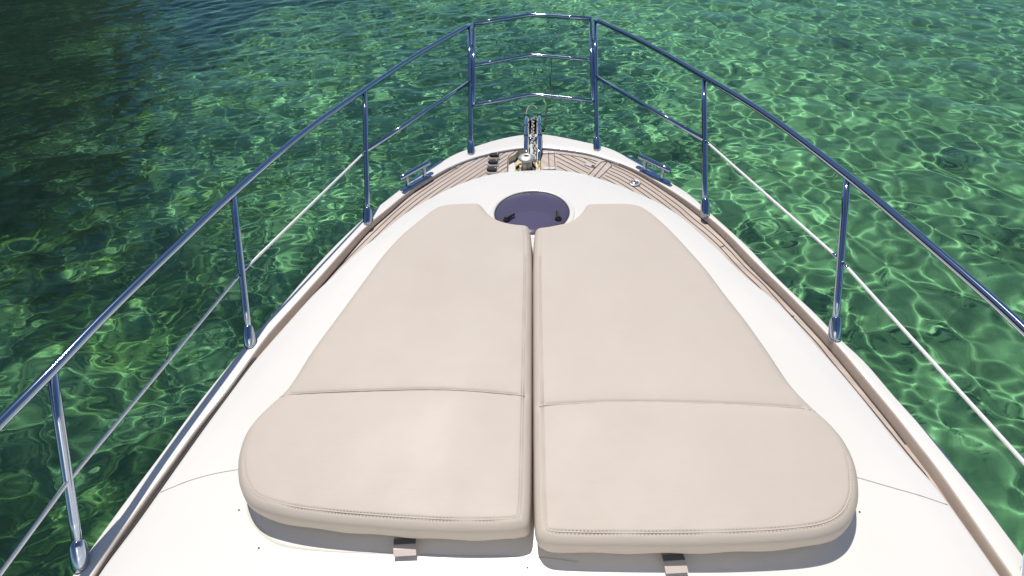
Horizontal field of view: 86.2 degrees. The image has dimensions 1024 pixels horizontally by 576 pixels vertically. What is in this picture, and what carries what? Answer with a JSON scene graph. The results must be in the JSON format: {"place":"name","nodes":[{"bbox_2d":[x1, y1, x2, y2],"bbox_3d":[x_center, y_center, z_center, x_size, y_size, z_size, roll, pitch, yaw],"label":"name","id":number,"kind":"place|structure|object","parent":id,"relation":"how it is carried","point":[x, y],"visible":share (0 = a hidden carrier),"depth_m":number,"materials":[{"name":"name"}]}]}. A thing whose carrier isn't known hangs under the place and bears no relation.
{"place":"outdoors","nodes":[
{"label":"outdoors","id":0,"kind":"place"},
{"bbox_2d":[0,0,1023,575],"bbox_3d":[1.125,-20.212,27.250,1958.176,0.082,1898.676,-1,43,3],"label":"water","id":1,"kind":"structure","parent":0,"point":[138,138],"depth_m":7.25,"materials":[{"name":"green liquid"}]},
{"bbox_2d":[0,13,1023,575],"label":"yacht","id":2,"kind":"object","parent":1,"relation":"on","point":[186,509],"visible":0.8,"depth_m":2.23,"materials":[{"name":"white plastic"}]},
{"bbox_2d":[238,204,532,556],"bbox_3d":[-0.468,0.201,2.559,1.131,0.140,1.988,-1,43,3],"label":"sun cushion","id":3,"kind":"object","parent":2,"relation":"on","point":[400,409],"visible":1,"depth_m":2.17,"materials":[{"name":"beige leather"}]},
{"bbox_2d":[516,159,539,170],"bbox_3d":[0.105,-0.835,3.822,0.208,0.052,0.203,-1,43,3],"label":"yellow rope","id":4,"kind":"object","parent":2,"relation":"on","point":[536,161],"visible":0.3,"depth_m":3.83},
{"bbox_2d":[531,117,535,164],"bbox_3d":[0.162,-1.086,4.102,0.035,0.180,0.718,-2,43,2],"label":"anchor chain","id":5,"kind":"object","parent":2,"relation":"on","point":[532,130],"visible":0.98,"depth_m":4.00,"materials":[{"name":"silver metal"}]},
{"bbox_2d":[536,87,550,133],"bbox_3d":[0.837,-4.559,10.785,0.120,4.132,14.496,1,43,5],"label":"mooring line","id":6,"kind":"object","parent":2,"relation":"attached to","point":[544,124],"visible":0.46,"depth_m":4.97,"materials":[{"name":"grey fabric"}]},
{"bbox_2d":[533,204,857,573],"bbox_3d":[0.665,0.208,2.464,1.146,0.142,1.995,-1,43,3],"label":"sun cushion","id":7,"kind":"object","parent":2,"relation":"on","point":[676,416],"visible":0.99,"depth_m":2.06,"materials":[{"name":"beige leather"}]}
]}

